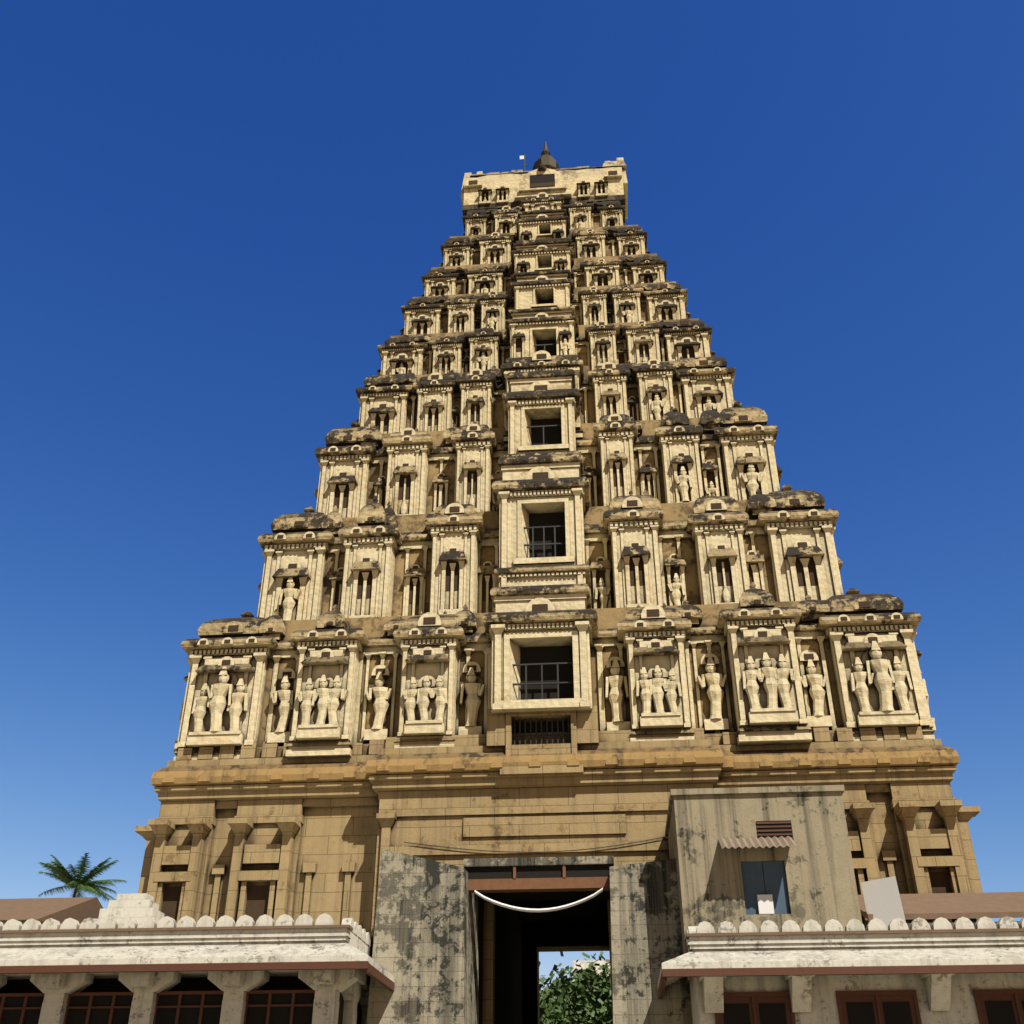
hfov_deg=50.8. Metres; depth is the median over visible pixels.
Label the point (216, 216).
sky
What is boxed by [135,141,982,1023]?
gopuram
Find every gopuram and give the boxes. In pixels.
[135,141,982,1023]
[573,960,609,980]
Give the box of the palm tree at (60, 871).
[37,853,126,901]
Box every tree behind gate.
[539,951,612,1023]
[539,952,609,1017]
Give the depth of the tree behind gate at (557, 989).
74.61 m
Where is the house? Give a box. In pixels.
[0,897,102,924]
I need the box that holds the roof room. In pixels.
[665,785,1023,953]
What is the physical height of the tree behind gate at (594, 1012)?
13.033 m
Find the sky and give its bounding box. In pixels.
[0,0,1023,998]
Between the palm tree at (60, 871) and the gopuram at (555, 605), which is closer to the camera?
the gopuram at (555, 605)
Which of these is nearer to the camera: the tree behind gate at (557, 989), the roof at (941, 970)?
the roof at (941, 970)

